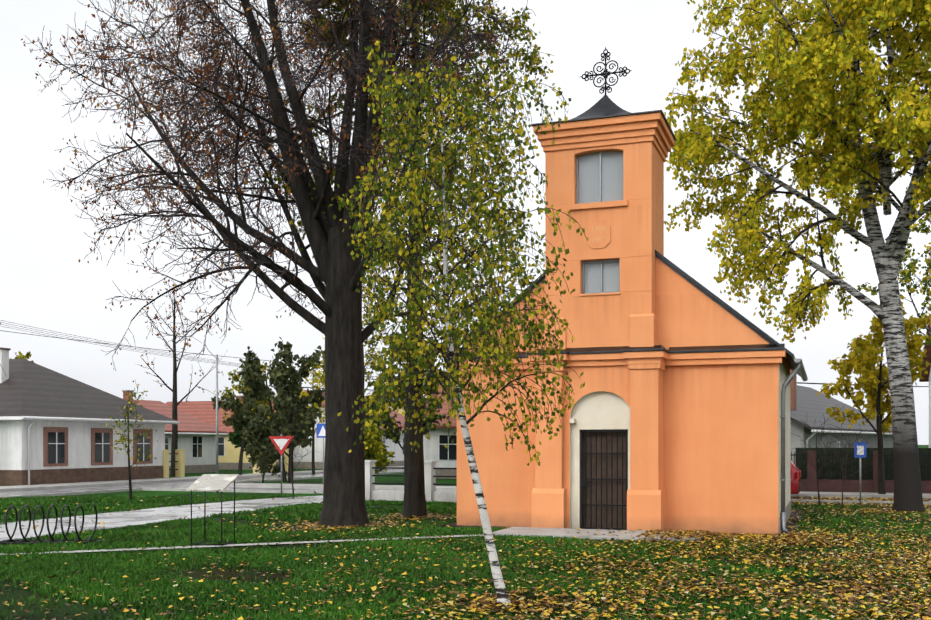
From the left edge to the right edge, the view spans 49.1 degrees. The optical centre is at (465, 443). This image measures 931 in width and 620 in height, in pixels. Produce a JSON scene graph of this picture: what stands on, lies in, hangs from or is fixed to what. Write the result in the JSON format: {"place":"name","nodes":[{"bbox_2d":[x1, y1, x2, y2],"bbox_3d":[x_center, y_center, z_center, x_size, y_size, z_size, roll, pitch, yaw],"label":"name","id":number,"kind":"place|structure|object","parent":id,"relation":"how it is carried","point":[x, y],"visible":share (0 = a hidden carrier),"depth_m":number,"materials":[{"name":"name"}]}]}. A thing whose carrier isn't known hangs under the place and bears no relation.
{"place":"outdoors","nodes":[
{"label":"outdoors","id":0,"kind":"place"},
{"bbox_2d":[0,496,322,540],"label":"park path","id":1,"kind":"structure","parent":0,"point":[125,518],"depth_m":26.17,"materials":[{"name":"grey concrete"}]},
{"bbox_2d":[122,390,227,473],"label":"house","id":2,"kind":"structure","parent":0,"point":[197,439],"depth_m":64.77,"materials":[{"name":"paint"}]},
{"bbox_2d":[275,407,311,449],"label":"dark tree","id":3,"kind":"object","parent":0,"point":[301,436],"visible":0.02,"depth_m":64.03,"materials":[{"name":"green plant"}]},
{"bbox_2d":[381,396,424,415],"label":"house","id":4,"kind":"structure","parent":0,"point":[401,410],"depth_m":90.46,"materials":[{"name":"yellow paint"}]},
{"bbox_2d":[402,384,456,478],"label":"house","id":5,"kind":"structure","parent":0,"point":[434,448],"depth_m":53.92,"materials":[{"name":"white paint"}]},
{"bbox_2d":[0,445,930,619],"bbox_3d":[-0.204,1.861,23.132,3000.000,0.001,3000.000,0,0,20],"label":"ground","id":6,"kind":"structure","parent":0,"point":[37,613],"depth_m":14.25,"materials":[{"name":"green plant"}]},
{"bbox_2d":[10,351,33,362],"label":"tree","id":7,"kind":"object","parent":6,"relation":"on","point":[26,356],"visible":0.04,"depth_m":57.90,"materials":[{"name":"green plant"}]},
{"bbox_2d":[0,505,103,543],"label":"bike rack","id":8,"kind":"object","parent":6,"relation":"on","point":[10,540],"visible":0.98,"depth_m":18.95,"materials":[{"name":"black metal"}]},
{"bbox_2d":[0,347,179,485],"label":"house","id":9,"kind":"structure","parent":6,"relation":"on","point":[54,428],"depth_m":45.87,"materials":[{"name":"white paint"}]},
{"bbox_2d":[106,380,157,499],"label":"yellow tree","id":10,"kind":"object","parent":6,"relation":"on","point":[122,439],"visible":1,"depth_m":32.91,"materials":[{"name":"green plant"}]},
{"bbox_2d":[133,274,226,476],"bbox_3d":[-15.480,-3.861,58.140,6.531,11.455,4.888,0,0,-44],"label":"tall bare tree","id":11,"kind":"object","parent":6,"relation":"on","point":[174,443],"visible":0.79,"depth_m":57.18,"materials":[{"name":"brown plant"}]},
{"bbox_2d":[186,474,238,546],"bbox_3d":[-4.610,1.216,18.603,0.724,1.290,0.653,0,0,12],"label":"information board","id":12,"kind":"object","parent":6,"relation":"on","point":[212,482],"visible":0.98,"depth_m":18.59,"materials":[{"name":"white metal"}]},
{"bbox_2d":[216,354,217,492],"bbox_3d":[-9.326,-0.739,38.221,0.095,5.200,0.102,0,0,-1],"label":"street lamp pole","id":13,"kind":"object","parent":6,"relation":"on","point":[217,415],"visible":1,"depth_m":38.18,"materials":[{"name":"grey metal"}]},
{"bbox_2d":[165,396,279,469],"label":"yellow house","id":14,"kind":"structure","parent":6,"relation":"on","point":[228,453],"depth_m":73.00,"materials":[{"name":"red tile"}]},
{"bbox_2d":[0,534,483,554],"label":"edging strip","id":15,"kind":"object","parent":6,"relation":"on","point":[240,544],"visible":0.8,"depth_m":18.51,"materials":[{"name":"concrete"}]},
{"bbox_2d":[213,360,277,474],"bbox_3d":[-11.904,-1.406,56.820,3.154,6.546,4.017,0,0,20],"label":"tree","id":16,"kind":"object","parent":6,"relation":"on","point":[240,386],"visible":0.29,"depth_m":56.72,"materials":[{"name":"green plant"}]},
{"bbox_2d":[228,395,275,449],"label":"dark tree","id":17,"kind":"object","parent":6,"relation":"on","point":[235,438],"visible":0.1,"depth_m":59.43,"materials":[{"name":"green plant"}]},
{"bbox_2d":[211,346,308,481],"bbox_3d":[-9.211,-1.449,49.744,3.710,6.654,5.499,0,0,36],"label":"green tree","id":18,"kind":"object","parent":6,"relation":"on","point":[254,380],"visible":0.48,"depth_m":48.86,"materials":[{"name":"green plant"}]},
{"bbox_2d":[240,416,292,482],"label":"tree","id":19,"kind":"object","parent":6,"relation":"on","point":[253,437],"visible":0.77,"depth_m":44.52,"materials":[{"name":"green plant"}]},
{"bbox_2d":[21,0,525,528],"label":"chestnut tree","id":20,"kind":"object","parent":6,"relation":"on","point":[337,270],"visible":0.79,"depth_m":22.26,"materials":[{"name":"brown plant"}]},
{"bbox_2d":[269,435,293,494],"bbox_3d":[-6.566,0.761,36.328,0.917,2.200,0.074,0,0,4],"label":"yield sign","id":21,"kind":"object","parent":6,"relation":"on","point":[282,442],"visible":0.82,"depth_m":36.30,"materials":[{"name":"red"}]},
{"bbox_2d":[260,395,320,496],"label":"bare sapling","id":22,"kind":"object","parent":6,"relation":"on","point":[291,472],"visible":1,"depth_m":34.98,"materials":[{"name":"black"}]},
{"bbox_2d":[257,337,324,483],"bbox_3d":[-7.744,-1.482,45.726,3.184,6.695,3.332,0,0,20],"label":"green tree","id":23,"kind":"object","parent":6,"relation":"on","point":[282,374],"visible":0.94,"depth_m":45.40,"materials":[{"name":"green plant"}]},
{"bbox_2d":[298,370,369,433],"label":"tree","id":24,"kind":"object","parent":6,"relation":"on","point":[318,373],"visible":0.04,"depth_m":66.60,"materials":[{"name":"green plant"}]},
{"bbox_2d":[271,390,404,468],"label":"white house","id":25,"kind":"structure","parent":6,"relation":"on","point":[397,459],"depth_m":75.46,"materials":[{"name":"white paint"}]},
{"bbox_2d":[305,295,402,422],"bbox_3d":[-4.664,-2.552,46.790,3.756,8.848,4.365,0,0,41],"label":"yellow tree","id":26,"kind":"object","parent":6,"relation":"on","point":[373,357],"visible":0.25,"depth_m":46.78,"materials":[{"name":"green plant"}]},
{"bbox_2d":[365,395,382,466],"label":"tree","id":27,"kind":"object","parent":6,"relation":"on","point":[374,421],"visible":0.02,"depth_m":71.36,"materials":[{"name":"green plant"}]},
{"bbox_2d":[364,420,394,473],"bbox_3d":[-4.145,0.375,43.521,2.185,2.975,1.966,0,0,-42],"label":"bush","id":28,"kind":"object","parent":6,"relation":"on","point":[374,446],"visible":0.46,"depth_m":43.28,"materials":[{"name":"green plant"}]},
{"bbox_2d":[258,0,553,516],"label":"lime tree","id":29,"kind":"object","parent":6,"relation":"on","point":[414,501],"visible":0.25,"depth_m":25.19,"materials":[{"name":"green plant"}]},
{"bbox_2d":[365,326,448,450],"bbox_3d":[-3.004,-1.924,50.166,4.370,7.588,3.204,0,0,-12],"label":"green tree","id":30,"kind":"object","parent":6,"relation":"on","point":[396,434],"visible":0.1,"depth_m":49.75,"materials":[{"name":"green plant"}]},
{"bbox_2d":[439,311,478,419],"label":"yellow tree","id":31,"kind":"object","parent":6,"relation":"on","point":[450,414],"depth_m":43.96,"materials":[{"name":"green plant"}]},
{"bbox_2d":[336,40,588,608],"bbox_3d":[-0.044,-1.246,11.442,2.807,6.348,3.640,0,0,-4],"label":"young birch tree","id":32,"kind":"object","parent":6,"relation":"on","point":[450,337],"visible":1,"depth_m":11.38,"materials":[{"name":"green plant"}]},
{"bbox_2d":[0,320,928,421],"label":"power lines","id":33,"kind":"object","parent":6,"relation":"on","point":[206,354],"visible":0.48,"depth_m":49.18,"materials":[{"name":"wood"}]},
{"bbox_2d":[0,495,930,619],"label":"fallen leaves","id":34,"kind":"object","parent":6,"relation":"on","point":[802,536],"visible":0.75,"depth_m":14.03,"materials":[{"name":"yellow plant"}]},
{"bbox_2d":[442,296,511,368],"bbox_3d":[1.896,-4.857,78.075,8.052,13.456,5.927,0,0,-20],"label":"roof","id":35,"kind":"structure","parent":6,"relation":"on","point":[477,316],"depth_m":78.05,"materials":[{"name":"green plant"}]},
{"bbox_2d":[163,448,930,502],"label":"fences","id":36,"kind":"object","parent":6,"relation":"on","point":[869,480],"visible":0.42,"depth_m":36.72,"materials":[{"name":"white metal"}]},
{"bbox_2d":[492,527,705,541],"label":"paving slab","id":37,"kind":"structure","parent":6,"relation":"on","point":[544,532],"depth_m":20.26,"materials":[{"name":"concrete"}]},
{"bbox_2d":[443,96,800,533],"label":"chapel","id":38,"kind":"structure","parent":6,"relation":"on","point":[684,376],"depth_m":21.46,"materials":[{"name":"orange paint"}]},
{"bbox_2d":[580,430,627,529],"bbox_3d":[2.954,0.786,21.642,1.050,2.150,0.115,0,0,20],"label":"grille door","id":39,"kind":"structure","parent":38,"relation":"attached to","point":[583,481],"depth_m":21.68,"materials":[{"name":"black metal"}]},
{"bbox_2d":[581,47,631,96],"bbox_3d":[3.070,-8.085,22.309,1.179,1.206,0.123,0,0,20],"label":"cross","id":40,"kind":"object","parent":38,"relation":"on","point":[605,73],"visible":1,"depth_m":22.29,"materials":[{"name":"black metal"}]},
{"bbox_2d":[780,359,807,532],"bbox_3d":[7.687,0.080,23.757,0.445,3.584,6.720,0,0,20],"label":"gutter downpipe","id":41,"kind":"object","parent":38,"relation":"attached to","point":[800,368],"visible":0.98,"depth_m":20.98,"materials":[{"name":"metal"}]},
{"bbox_2d":[441,510,803,534],"bbox_3d":[4.311,1.855,25.370,7.760,0.001,9.150,0,0,20],"label":"soil strip","id":42,"kind":"object","parent":6,"relation":"on","point":[787,523],"visible":0.15,"depth_m":23.30,"materials":[{"name":"brown soil"}]},
{"bbox_2d":[664,0,930,511],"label":"tree","id":43,"kind":"object","parent":6,"relation":"on","point":[835,38],"visible":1,"depth_m":27.01,"materials":[{"name":"yellow plant"}]},
{"bbox_2d":[790,404,853,505],"bbox_3d":[10.281,0.373,29.064,2.136,2.981,1.587,0,0,-33],"label":"bare sapling","id":44,"kind":"object","parent":6,"relation":"on","point":[816,453],"visible":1,"depth_m":29.23,"materials":[{"name":"black"}]},
{"bbox_2d":[790,369,892,461],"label":"grey house","id":45,"kind":"structure","parent":6,"relation":"on","point":[808,406],"depth_m":51.02,"materials":[{"name":"tile"}]},
{"bbox_2d":[829,421,872,507],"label":"bare sapling","id":46,"kind":"object","parent":6,"relation":"on","point":[847,458],"visible":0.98,"depth_m":28.97,"materials":[{"name":"black"}]},
{"bbox_2d":[854,440,865,506],"bbox_3d":[11.525,0.886,29.720,0.324,1.950,0.082,0,0,20],"label":"blue sign","id":47,"kind":"object","parent":6,"relation":"on","point":[862,450],"visible":0.83,"depth_m":29.71,"materials":[{"name":"blue metal"}]},
{"bbox_2d":[817,296,930,493],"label":"yellow tree","id":48,"kind":"object","parent":6,"relation":"on","point":[865,353],"visible":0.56,"depth_m":34.81,"materials":[{"name":"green plant"}]},
{"bbox_2d":[857,117,930,344],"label":"tree","id":49,"kind":"object","parent":6,"relation":"on","point":[905,274],"visible":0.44,"depth_m":40.82,"materials":[{"name":"green plant"}]},
{"bbox_2d":[0,466,930,504],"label":"roads","id":50,"kind":"structure","parent":0,"point":[247,483],"depth_m":41.72,"materials":[{"name":"grey asphalt"}]},
{"bbox_2d":[299,356,324,474],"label":"thin tree","id":51,"kind":"object","parent":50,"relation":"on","point":[314,380],"visible":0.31,"depth_m":60.83,"materials":[{"name":"green plant"}]},
{"bbox_2d":[317,422,324,484],"bbox_3d":[-5.984,0.426,42.900,0.608,2.630,0.092,0,0,20],"label":"crossing sign","id":52,"kind":"object","parent":50,"relation":"on","point":[320,430],"visible":0.75,"depth_m":42.88,"materials":[{"name":"blue metal"}]},
{"bbox_2d":[790,460,800,493],"bbox_3d":[9.242,1.146,34.523,4.014,1.430,1.896,0,0,20],"label":"red hatchback car","id":53,"kind":"object","parent":50,"relation":"on","point":[795,477],"visible":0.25,"depth_m":33.07,"materials":[{"name":"red paint"}]},
{"bbox_2d":[0,0,930,444],"label":"sky","id":54,"kind":"structure","parent":0,"point":[44,284],"materials":[{"name":"white"}]},
{"bbox_2d":[919,319,930,447],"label":"white house","id":55,"kind":"structure","parent":0,"point":[927,377],"depth_m":56.60,"materials":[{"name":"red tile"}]}
]}

